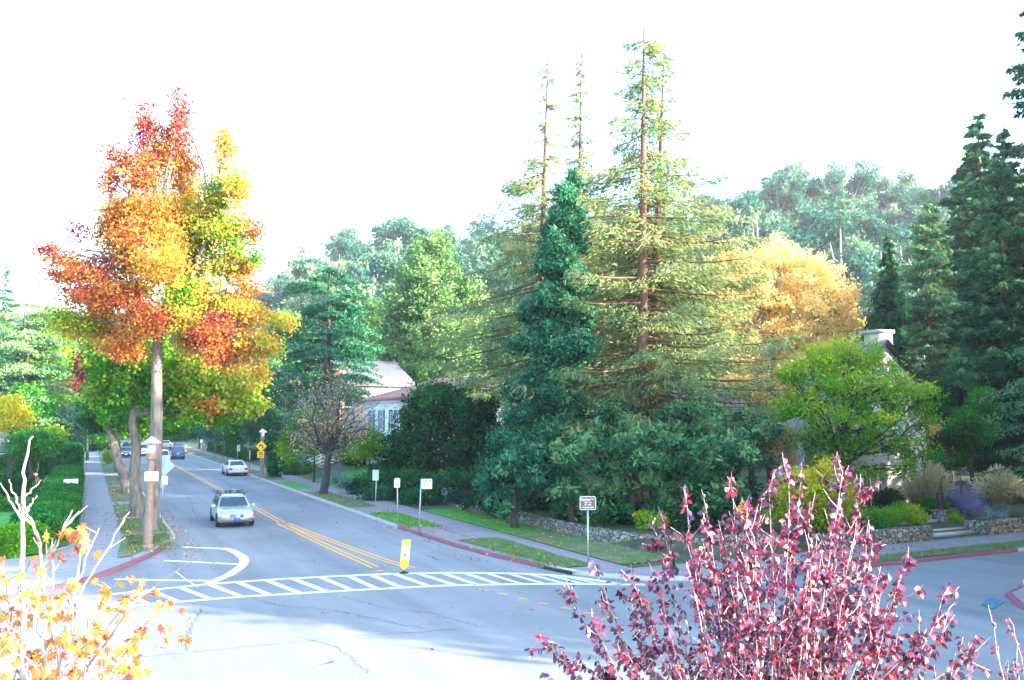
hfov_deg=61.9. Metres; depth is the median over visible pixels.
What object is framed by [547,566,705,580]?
kerb
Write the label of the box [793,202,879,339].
eucalyptus tree
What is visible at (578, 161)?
redwood tree
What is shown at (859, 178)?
eucalyptus tree
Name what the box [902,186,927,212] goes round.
eucalyptus tree
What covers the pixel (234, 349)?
eucalyptus tree
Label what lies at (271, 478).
parkway lawn
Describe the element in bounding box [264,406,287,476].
columnar evergreen
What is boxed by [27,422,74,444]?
background tree
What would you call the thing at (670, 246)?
eucalyptus tree
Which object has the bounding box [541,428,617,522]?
evergreen tree
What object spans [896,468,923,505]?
ornamental grass
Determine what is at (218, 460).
parkway lawn
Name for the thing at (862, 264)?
eucalyptus tree
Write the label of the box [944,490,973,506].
garden shrub
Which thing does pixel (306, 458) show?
garden shrub
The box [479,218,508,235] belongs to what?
eucalyptus tree
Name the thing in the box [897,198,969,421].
fir tree
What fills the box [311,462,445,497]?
lawn
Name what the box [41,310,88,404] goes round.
background tree
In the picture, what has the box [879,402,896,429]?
window
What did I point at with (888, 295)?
weeping spruce
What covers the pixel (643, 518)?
understory shrub
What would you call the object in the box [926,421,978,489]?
evergreen shrub
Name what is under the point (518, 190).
redwood tree
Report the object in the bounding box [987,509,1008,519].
garden shrub
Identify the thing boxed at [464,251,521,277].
eucalyptus tree
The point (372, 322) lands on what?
background tree
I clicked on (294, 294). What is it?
eucalyptus tree
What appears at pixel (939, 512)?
stone pedestal
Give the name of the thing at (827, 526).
garden shrub
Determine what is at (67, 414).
background tree
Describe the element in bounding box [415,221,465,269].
eucalyptus tree
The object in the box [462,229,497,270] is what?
eucalyptus tree
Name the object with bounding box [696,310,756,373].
eucalyptus tree
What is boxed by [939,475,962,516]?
garden gate
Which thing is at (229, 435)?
background tree
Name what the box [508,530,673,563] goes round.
verge
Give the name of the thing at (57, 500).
sidewalk hedge
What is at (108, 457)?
round shrub
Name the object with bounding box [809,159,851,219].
eucalyptus tree
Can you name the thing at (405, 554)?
crossing sign
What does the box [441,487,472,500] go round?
stone steps
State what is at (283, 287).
eucalyptus tree
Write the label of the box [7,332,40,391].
eucalyptus tree
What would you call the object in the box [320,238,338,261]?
eucalyptus tree
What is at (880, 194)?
eucalyptus tree
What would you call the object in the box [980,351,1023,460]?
evergreen shrub
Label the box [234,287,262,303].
eucalyptus tree
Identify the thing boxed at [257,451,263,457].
speed plate
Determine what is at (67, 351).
background tree
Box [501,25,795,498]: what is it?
redwood tree
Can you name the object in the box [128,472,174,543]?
kerb
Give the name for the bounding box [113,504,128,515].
parkway lawn
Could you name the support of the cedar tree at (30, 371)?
on the ground at (762, 475)
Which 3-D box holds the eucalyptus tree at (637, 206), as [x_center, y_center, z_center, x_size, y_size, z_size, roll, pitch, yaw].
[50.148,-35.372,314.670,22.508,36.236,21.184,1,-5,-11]
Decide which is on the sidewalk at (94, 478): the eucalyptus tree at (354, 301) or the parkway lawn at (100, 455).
the parkway lawn at (100, 455)
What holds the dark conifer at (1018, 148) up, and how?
on the ground at (762, 475)
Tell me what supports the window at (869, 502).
in the stucco cottage
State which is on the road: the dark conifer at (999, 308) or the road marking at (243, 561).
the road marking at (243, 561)
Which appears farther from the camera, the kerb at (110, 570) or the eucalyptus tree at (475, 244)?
the eucalyptus tree at (475, 244)
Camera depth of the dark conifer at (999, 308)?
58.23 m
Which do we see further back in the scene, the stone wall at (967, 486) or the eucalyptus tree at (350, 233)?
the eucalyptus tree at (350, 233)
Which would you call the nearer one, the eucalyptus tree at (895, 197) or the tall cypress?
the tall cypress
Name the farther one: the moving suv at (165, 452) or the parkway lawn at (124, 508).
the moving suv at (165, 452)
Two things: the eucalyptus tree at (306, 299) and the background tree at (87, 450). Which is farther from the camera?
the eucalyptus tree at (306, 299)
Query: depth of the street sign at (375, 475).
49.10 m
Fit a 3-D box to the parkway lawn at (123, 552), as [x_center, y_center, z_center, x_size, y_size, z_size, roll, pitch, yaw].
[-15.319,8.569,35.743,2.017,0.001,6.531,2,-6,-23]
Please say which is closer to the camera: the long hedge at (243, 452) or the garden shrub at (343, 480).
the garden shrub at (343, 480)
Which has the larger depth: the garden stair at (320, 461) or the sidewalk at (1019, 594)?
the garden stair at (320, 461)
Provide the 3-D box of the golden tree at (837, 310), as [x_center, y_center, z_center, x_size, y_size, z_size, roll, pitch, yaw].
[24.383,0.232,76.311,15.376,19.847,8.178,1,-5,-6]
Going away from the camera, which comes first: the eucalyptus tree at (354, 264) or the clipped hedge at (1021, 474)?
the clipped hedge at (1021, 474)
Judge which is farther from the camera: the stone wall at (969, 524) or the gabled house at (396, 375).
the gabled house at (396, 375)
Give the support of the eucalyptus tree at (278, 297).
on the ground at (762, 475)
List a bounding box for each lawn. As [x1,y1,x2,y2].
[0,503,26,524]
[97,450,106,462]
[101,463,116,472]
[105,475,119,484]
[108,486,144,501]
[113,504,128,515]
[117,518,167,532]
[117,534,169,557]
[171,444,209,455]
[203,457,225,464]
[247,468,265,472]
[253,474,284,479]
[277,481,314,488]
[306,491,374,506]
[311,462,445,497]
[368,512,438,526]
[460,538,593,566]
[473,537,586,567]
[845,540,1023,561]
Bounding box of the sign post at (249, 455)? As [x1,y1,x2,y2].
[246,436,250,469]
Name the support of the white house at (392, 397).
on the ground at (762, 475)
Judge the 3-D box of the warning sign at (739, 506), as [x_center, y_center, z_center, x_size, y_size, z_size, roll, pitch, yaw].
[8.918,7.212,33.027,0.920,2.241,0.085,4,-7,-37]
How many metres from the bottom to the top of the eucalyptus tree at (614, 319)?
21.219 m
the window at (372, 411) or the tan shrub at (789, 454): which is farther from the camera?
the window at (372, 411)
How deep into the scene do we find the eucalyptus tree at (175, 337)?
275.21 m
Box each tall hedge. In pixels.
[0,454,43,477]
[42,440,85,477]
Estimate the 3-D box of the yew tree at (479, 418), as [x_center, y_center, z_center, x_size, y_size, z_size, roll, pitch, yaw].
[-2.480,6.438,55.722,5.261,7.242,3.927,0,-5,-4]
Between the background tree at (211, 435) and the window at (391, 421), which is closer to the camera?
the window at (391, 421)
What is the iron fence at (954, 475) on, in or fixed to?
on the ground at (762, 475)
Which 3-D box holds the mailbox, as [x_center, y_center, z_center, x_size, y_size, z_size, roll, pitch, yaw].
[-27.541,9.456,53.230,0.806,1.540,0.326,3,-6,-26]
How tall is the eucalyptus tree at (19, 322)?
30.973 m
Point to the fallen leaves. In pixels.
(519, 561)
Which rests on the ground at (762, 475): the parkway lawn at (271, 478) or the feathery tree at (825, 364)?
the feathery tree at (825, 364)
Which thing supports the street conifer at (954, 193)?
on the ground at (762, 475)
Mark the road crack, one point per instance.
(335, 611)
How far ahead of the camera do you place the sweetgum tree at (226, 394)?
46.84 m
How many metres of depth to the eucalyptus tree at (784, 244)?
243.63 m
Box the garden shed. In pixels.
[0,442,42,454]
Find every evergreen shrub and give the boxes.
[926,371,971,425]
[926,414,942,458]
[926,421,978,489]
[943,381,1003,489]
[948,419,1023,474]
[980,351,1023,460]
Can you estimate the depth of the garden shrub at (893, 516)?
38.73 m
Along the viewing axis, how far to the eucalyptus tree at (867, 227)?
212.02 m
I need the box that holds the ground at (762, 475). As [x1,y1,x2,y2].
[0,253,1023,567]
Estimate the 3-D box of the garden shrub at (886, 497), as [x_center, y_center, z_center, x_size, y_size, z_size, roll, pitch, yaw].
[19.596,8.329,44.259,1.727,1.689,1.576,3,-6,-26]
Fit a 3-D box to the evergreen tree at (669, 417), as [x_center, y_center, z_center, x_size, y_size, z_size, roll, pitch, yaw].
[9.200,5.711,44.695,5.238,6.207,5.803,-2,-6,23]
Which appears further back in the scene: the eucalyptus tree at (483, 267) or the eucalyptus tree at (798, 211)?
the eucalyptus tree at (798, 211)
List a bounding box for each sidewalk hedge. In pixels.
[0,520,55,558]
[9,464,84,543]
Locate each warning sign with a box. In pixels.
[256,441,266,450]
[736,497,748,551]
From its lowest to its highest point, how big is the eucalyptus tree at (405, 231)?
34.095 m
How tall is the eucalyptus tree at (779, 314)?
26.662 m
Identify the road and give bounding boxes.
[0,440,1023,679]
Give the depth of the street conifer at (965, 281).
69.90 m
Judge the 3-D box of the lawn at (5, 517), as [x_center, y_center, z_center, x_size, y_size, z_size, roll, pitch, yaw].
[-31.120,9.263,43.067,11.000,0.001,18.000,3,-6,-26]
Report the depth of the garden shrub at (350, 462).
74.83 m
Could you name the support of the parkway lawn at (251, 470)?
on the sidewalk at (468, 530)
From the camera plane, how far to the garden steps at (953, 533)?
39.00 m
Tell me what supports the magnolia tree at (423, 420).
on the lawn at (355, 471)
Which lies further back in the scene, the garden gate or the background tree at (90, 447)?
the background tree at (90, 447)
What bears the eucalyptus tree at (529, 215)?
on the ground at (762, 475)
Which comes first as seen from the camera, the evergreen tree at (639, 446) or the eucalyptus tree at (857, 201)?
the evergreen tree at (639, 446)
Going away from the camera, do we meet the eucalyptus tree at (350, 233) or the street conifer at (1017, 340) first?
the street conifer at (1017, 340)
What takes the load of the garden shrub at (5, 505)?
on the ground at (762, 475)
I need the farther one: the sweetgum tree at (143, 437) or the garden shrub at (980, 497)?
the sweetgum tree at (143, 437)
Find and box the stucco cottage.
[798,329,928,506]
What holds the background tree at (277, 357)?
on the ground at (762, 475)
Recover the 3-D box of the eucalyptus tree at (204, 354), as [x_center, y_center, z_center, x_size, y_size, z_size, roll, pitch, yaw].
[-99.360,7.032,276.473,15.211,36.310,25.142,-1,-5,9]
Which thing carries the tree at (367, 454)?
on the lawn at (355, 471)
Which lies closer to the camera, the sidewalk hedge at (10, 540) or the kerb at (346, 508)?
the sidewalk hedge at (10, 540)
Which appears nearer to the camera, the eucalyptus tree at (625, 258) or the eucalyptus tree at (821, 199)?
the eucalyptus tree at (625, 258)
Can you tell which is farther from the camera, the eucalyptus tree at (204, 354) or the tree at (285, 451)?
the eucalyptus tree at (204, 354)
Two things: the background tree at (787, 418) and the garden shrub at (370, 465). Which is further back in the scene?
the background tree at (787, 418)
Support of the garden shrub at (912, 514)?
on the ground at (762, 475)
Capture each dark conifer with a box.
[945,126,1023,458]
[969,10,1023,397]
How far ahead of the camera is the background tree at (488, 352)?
119.64 m
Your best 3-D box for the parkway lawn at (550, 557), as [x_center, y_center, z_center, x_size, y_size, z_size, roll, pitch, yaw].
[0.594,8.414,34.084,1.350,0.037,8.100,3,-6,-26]
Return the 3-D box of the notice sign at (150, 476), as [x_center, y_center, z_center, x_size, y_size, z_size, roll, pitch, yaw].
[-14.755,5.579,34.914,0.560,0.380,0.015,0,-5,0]
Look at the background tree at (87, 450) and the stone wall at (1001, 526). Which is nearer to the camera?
the stone wall at (1001, 526)
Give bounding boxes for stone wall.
[456,502,778,547]
[811,525,933,550]
[928,515,976,530]
[944,485,977,491]
[976,517,1023,534]
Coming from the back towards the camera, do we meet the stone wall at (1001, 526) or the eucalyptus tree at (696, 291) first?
the eucalyptus tree at (696, 291)
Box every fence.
[0,475,45,496]
[942,472,980,484]
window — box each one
[368,410,374,428]
[378,410,384,430]
[388,410,395,429]
[862,466,878,506]
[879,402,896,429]
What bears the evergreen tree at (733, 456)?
on the ground at (762, 475)
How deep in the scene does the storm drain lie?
30.16 m
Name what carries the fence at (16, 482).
on the ground at (762, 475)
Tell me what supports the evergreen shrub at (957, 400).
on the ground at (762, 475)
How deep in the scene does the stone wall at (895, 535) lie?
36.37 m
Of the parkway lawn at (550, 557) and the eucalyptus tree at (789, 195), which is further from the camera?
the eucalyptus tree at (789, 195)
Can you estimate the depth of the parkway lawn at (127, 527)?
41.77 m
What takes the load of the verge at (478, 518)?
on the ground at (762, 475)
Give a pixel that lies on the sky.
(363, 114)
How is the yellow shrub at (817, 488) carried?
on the ground at (762, 475)
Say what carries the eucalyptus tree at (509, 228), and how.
on the ground at (762, 475)
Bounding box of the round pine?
[373,225,500,382]
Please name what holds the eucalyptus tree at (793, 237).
on the ground at (762, 475)
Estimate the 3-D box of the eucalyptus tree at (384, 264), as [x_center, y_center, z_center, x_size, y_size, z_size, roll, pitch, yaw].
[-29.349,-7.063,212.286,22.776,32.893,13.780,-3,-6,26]
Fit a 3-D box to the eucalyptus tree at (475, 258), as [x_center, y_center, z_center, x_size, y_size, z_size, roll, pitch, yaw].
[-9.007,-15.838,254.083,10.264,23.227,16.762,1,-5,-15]
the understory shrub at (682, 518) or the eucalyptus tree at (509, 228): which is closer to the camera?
the understory shrub at (682, 518)
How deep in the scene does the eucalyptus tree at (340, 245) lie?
303.70 m
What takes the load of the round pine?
on the ground at (762, 475)
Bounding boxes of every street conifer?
[918,111,1021,420]
[924,156,979,389]
[947,189,1022,458]
[1012,295,1023,341]
[1015,337,1023,463]
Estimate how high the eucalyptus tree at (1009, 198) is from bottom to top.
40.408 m
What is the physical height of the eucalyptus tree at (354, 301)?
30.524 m
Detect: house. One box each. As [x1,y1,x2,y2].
[0,392,30,441]
[299,360,414,448]
[360,378,519,466]
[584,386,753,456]
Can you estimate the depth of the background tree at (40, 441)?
61.13 m
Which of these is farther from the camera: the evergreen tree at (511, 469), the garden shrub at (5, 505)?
the garden shrub at (5, 505)
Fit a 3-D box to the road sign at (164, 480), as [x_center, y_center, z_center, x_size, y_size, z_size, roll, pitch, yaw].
[-17.005,7.770,41.414,0.555,2.670,0.084,0,-5,0]
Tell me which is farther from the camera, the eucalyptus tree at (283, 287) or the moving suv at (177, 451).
the eucalyptus tree at (283, 287)
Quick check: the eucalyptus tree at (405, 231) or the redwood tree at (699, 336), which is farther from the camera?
the eucalyptus tree at (405, 231)
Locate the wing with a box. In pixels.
[773,417,954,485]
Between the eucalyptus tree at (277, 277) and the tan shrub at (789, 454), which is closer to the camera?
the tan shrub at (789, 454)
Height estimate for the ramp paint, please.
0.001 m
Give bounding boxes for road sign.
[157,475,167,526]
[161,455,173,524]
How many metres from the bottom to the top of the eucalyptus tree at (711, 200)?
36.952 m
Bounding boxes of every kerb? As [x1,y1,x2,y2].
[1,541,169,601]
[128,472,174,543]
[187,452,396,527]
[397,525,543,568]
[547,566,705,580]
[706,565,852,579]
[856,548,1017,568]
[1005,586,1023,609]
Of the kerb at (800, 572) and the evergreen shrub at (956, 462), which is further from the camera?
the evergreen shrub at (956, 462)
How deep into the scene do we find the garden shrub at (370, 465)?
64.45 m
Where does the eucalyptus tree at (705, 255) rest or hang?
on the ground at (762, 475)
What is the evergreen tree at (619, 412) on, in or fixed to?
on the ground at (762, 475)
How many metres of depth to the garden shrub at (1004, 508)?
42.59 m
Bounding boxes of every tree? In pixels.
[0,300,82,428]
[0,326,37,391]
[0,391,37,477]
[0,426,69,476]
[0,436,197,679]
[3,378,64,431]
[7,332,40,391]
[11,317,39,334]
[13,328,83,404]
[18,302,75,334]
[25,86,309,531]
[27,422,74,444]
[38,402,90,447]
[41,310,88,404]
[61,337,193,492]
[67,323,274,516]
[71,398,99,459]
[72,399,211,479]
[80,432,124,451]
[81,422,195,471]
[82,438,103,451]
[122,426,200,442]
[153,310,185,378]
[163,436,194,441]
[179,427,209,448]
[184,315,226,377]
[193,414,231,454]
[215,412,265,447]
[217,332,253,366]
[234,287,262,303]
[235,398,268,448]
[237,327,265,355]
[240,305,307,366]
[242,357,296,404]
[250,291,275,323]
[250,350,299,367]
[256,380,302,437]
[259,266,389,462]
[260,308,317,361]
[264,269,286,295]
[264,273,291,311]
[268,284,292,318]
[269,403,358,481]
[272,353,400,493]
[275,292,304,313]
[279,295,324,330]
[280,281,308,303]
[286,243,381,325]
[287,274,304,282]
[292,286,338,349]
[300,258,349,296]
[313,329,333,345]
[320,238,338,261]
[324,233,358,283]
[324,275,367,323]
[326,265,394,344]
[331,226,372,261]
[336,238,403,296]
[342,424,388,473]
[346,296,394,360]
[357,250,402,299]
[363,374,496,474]
[367,213,418,258]
[383,216,446,259]
[398,243,408,260]
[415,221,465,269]
[420,49,673,406]
[434,383,504,476]
[444,244,494,295]
[451,290,497,351]
[453,242,473,276]
[454,235,475,269]
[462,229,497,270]
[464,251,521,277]
[464,268,485,280]
[465,217,489,239]
[469,241,526,374]
[469,373,506,387]
[470,247,484,266]
[471,166,603,514]
[474,435,549,527]
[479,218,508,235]
[480,303,528,380]
[489,227,518,251]
[494,216,539,266]
[496,233,537,284]
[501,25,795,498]
[506,278,534,378]
[510,45,814,493]
[519,201,539,233]
[524,453,992,679]
[527,41,636,476]
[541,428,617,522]
[562,397,646,501]
[577,422,673,525]
[592,205,622,224]
[598,305,648,364]
[606,204,635,262]
[609,238,648,306]
[632,193,666,230]
[641,391,737,449]
[642,429,732,524]
[660,228,693,260]
[660,349,728,385]
[665,201,712,231]
[666,256,729,349]
[685,192,725,229]
[685,230,717,264]
[690,228,719,254]
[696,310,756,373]
[697,428,766,526]
[699,230,871,421]
[705,218,771,300]
[716,194,791,270]
[722,190,793,285]
[725,406,791,510]
[735,187,771,205]
[739,272,806,373]
[748,159,812,242]
[750,376,802,421]
[752,159,810,212]
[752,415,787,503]
[757,177,807,246]
[762,223,810,278]
[766,227,842,338]
[767,329,955,508]
[788,190,855,253]
[791,196,856,254]
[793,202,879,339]
[798,170,850,205]
[801,175,838,258]
[804,196,825,205]
[807,245,848,271]
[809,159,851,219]
[821,155,885,222]
[821,196,865,252]
[836,208,894,254]
[841,240,916,354]
[864,167,922,215]
[864,208,904,266]
[865,218,939,308]
[867,182,905,213]
[872,190,896,225]
[877,184,908,226]
[892,171,956,257]
[895,206,951,266]
[895,244,940,365]
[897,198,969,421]
[899,188,937,248]
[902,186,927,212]
[945,183,1023,245]
[965,348,1023,483]
[988,580,1023,679]
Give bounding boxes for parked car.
[121,447,130,455]
[163,440,170,447]
[173,442,186,453]
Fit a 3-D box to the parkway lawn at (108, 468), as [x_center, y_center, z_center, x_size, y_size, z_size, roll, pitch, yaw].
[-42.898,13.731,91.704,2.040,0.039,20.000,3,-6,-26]
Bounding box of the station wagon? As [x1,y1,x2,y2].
[210,488,254,526]
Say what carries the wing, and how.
on the ground at (762, 475)
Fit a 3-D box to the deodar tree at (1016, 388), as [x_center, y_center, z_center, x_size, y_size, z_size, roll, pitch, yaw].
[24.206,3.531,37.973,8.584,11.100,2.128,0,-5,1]
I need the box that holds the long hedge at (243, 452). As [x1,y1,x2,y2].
[206,442,259,460]
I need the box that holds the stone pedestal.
[930,492,951,522]
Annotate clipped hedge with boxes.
[916,497,948,514]
[978,472,1023,502]
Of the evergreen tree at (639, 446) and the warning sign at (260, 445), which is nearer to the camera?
the evergreen tree at (639, 446)
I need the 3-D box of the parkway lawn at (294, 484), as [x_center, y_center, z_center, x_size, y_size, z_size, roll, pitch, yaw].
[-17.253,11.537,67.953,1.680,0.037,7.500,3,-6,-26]
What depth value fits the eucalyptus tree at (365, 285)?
172.92 m
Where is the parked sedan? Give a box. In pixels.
[221,460,247,475]
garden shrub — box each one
[0,493,20,511]
[275,445,308,464]
[280,459,319,474]
[306,448,321,461]
[330,471,346,482]
[334,474,359,488]
[340,452,365,467]
[359,460,414,472]
[806,514,843,532]
[849,511,890,529]
[862,505,904,525]
[872,484,906,508]
[883,500,918,510]
[897,503,931,524]
[940,508,964,523]
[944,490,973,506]
[963,489,991,505]
[973,508,1000,520]
[986,502,1011,516]
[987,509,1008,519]
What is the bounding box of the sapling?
[295,451,306,475]
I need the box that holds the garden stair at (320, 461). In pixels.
[303,447,356,469]
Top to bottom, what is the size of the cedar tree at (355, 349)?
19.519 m
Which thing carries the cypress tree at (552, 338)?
on the ground at (762, 475)
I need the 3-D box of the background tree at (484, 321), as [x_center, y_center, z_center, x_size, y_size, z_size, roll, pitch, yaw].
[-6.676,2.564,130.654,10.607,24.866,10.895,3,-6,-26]
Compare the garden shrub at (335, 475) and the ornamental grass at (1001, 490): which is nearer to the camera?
the ornamental grass at (1001, 490)
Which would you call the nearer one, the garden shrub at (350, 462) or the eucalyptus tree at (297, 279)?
the garden shrub at (350, 462)
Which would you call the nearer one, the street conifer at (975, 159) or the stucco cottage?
the stucco cottage
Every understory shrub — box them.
[528,493,738,532]
[580,508,677,530]
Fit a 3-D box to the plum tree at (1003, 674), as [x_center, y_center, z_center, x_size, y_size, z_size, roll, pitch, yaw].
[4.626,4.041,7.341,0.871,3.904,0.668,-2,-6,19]
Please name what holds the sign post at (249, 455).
on the parkway lawn at (251, 470)
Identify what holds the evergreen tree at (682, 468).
on the ground at (762, 475)
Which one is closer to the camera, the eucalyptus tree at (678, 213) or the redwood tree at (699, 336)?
the redwood tree at (699, 336)
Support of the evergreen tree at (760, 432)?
on the ground at (762, 475)
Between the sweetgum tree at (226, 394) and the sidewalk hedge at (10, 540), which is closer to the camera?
the sidewalk hedge at (10, 540)
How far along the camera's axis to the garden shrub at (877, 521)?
37.36 m
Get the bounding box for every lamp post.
[141,436,161,548]
[259,429,265,477]
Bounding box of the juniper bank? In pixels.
[341,461,487,505]
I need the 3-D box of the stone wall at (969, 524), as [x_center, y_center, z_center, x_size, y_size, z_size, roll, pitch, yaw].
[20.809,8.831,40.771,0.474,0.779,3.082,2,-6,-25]
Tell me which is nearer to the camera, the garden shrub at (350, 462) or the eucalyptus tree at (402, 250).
the garden shrub at (350, 462)
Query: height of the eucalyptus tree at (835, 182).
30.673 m
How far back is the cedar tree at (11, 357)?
98.50 m
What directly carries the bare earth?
on the parkway lawn at (123, 552)
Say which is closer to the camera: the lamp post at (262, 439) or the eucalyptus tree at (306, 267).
the lamp post at (262, 439)
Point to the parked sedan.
(234, 467)
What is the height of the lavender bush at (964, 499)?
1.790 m
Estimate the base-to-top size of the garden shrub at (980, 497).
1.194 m
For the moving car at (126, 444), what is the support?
on the road
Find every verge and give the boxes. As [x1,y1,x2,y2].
[424,508,548,532]
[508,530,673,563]
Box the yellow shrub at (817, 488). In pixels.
[761,455,872,533]
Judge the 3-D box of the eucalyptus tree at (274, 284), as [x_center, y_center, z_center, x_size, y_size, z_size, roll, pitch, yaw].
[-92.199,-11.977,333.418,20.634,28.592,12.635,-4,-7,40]
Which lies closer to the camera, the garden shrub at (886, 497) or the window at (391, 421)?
the garden shrub at (886, 497)
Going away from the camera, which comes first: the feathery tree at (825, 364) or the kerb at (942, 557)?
the kerb at (942, 557)
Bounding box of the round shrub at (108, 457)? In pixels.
[101,449,112,463]
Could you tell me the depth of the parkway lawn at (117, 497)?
58.65 m
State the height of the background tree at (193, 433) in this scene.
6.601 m
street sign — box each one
[372,470,378,510]
[394,478,399,525]
[418,479,431,535]
[580,496,595,563]
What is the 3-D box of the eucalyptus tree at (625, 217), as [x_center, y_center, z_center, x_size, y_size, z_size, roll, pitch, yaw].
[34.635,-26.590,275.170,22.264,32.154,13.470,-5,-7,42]
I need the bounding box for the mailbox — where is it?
[64,479,77,483]
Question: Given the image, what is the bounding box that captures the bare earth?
[126,533,165,544]
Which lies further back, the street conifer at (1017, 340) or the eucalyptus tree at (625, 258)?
the eucalyptus tree at (625, 258)
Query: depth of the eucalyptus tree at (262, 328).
231.51 m
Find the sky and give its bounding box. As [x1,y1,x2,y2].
[0,0,1023,316]
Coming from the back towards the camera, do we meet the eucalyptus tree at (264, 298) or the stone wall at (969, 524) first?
the eucalyptus tree at (264, 298)
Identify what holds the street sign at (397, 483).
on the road
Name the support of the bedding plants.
on the ground at (762, 475)
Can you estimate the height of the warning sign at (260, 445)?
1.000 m
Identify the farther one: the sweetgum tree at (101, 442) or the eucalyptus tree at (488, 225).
the eucalyptus tree at (488, 225)
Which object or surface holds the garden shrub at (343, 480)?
on the ground at (762, 475)
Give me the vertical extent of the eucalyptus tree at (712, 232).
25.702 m
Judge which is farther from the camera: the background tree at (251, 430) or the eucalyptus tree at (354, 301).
the eucalyptus tree at (354, 301)
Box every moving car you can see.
[122,442,131,447]
[141,443,146,454]
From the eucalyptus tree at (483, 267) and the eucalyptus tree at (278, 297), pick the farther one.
the eucalyptus tree at (278, 297)
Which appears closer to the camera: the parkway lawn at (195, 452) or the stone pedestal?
the stone pedestal
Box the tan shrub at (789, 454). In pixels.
[764,423,804,482]
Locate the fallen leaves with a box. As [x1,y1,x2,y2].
[28,485,1020,661]
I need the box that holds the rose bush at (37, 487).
[27,461,47,493]
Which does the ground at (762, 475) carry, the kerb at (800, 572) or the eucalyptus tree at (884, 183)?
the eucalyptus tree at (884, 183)
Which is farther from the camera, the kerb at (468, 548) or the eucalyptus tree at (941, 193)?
the eucalyptus tree at (941, 193)
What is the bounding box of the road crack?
[77,475,996,672]
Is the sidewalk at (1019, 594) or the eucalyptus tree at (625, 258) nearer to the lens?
the sidewalk at (1019, 594)
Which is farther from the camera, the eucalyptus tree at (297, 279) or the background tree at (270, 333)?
the eucalyptus tree at (297, 279)
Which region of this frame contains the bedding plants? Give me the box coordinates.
[445,488,501,517]
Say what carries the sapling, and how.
on the ground at (762, 475)
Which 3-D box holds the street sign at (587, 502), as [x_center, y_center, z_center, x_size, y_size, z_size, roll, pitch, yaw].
[2.772,6.998,31.111,0.590,2.574,0.093,0,-5,0]
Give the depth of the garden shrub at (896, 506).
40.13 m
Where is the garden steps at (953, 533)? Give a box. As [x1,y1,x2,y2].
[900,518,975,537]
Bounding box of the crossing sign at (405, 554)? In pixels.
[399,540,410,573]
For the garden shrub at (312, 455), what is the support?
on the ground at (762, 475)
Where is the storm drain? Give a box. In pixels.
[541,563,577,574]
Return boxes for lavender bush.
[944,482,988,516]
[960,500,991,519]
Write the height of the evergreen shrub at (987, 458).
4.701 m
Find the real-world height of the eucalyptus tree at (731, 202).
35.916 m
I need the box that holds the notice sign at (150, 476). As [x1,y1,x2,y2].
[144,472,157,480]
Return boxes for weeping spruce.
[861,230,918,364]
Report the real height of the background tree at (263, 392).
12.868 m
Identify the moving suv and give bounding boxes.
[162,449,171,460]
[168,446,184,458]
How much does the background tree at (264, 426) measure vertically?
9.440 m
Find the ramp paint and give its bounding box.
[981,598,1002,608]
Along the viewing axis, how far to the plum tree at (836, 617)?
6.96 m
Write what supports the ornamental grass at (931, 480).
on the ground at (762, 475)
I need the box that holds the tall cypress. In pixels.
[0,264,16,391]
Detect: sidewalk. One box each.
[0,449,171,595]
[170,441,1023,575]
[1012,588,1023,602]
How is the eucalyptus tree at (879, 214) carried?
on the ground at (762, 475)
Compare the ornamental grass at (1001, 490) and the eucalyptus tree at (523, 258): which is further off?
the eucalyptus tree at (523, 258)
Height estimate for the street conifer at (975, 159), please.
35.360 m
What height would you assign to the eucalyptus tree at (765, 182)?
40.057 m
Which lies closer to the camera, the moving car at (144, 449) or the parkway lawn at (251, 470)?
the parkway lawn at (251, 470)
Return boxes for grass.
[118,491,1023,566]
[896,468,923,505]
[909,459,958,498]
[967,463,1023,506]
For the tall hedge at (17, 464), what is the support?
on the ground at (762, 475)
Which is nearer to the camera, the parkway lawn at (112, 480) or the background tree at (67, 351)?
the parkway lawn at (112, 480)
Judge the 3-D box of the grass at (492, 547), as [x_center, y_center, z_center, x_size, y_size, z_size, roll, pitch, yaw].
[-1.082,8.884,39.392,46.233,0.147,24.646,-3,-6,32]
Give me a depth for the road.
24.25 m
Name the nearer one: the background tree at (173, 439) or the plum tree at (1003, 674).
the plum tree at (1003, 674)
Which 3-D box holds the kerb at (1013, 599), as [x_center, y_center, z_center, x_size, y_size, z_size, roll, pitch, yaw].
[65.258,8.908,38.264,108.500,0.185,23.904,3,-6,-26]
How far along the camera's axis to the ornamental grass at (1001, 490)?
42.78 m
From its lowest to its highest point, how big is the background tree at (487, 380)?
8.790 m
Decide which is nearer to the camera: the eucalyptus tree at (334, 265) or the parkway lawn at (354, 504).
the parkway lawn at (354, 504)
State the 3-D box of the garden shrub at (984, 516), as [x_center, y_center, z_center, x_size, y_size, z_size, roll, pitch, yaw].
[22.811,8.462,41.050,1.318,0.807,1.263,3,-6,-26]
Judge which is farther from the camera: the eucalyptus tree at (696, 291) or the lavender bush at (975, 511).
the eucalyptus tree at (696, 291)
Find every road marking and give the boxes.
[1,547,644,614]
[173,463,618,617]
[736,574,888,588]

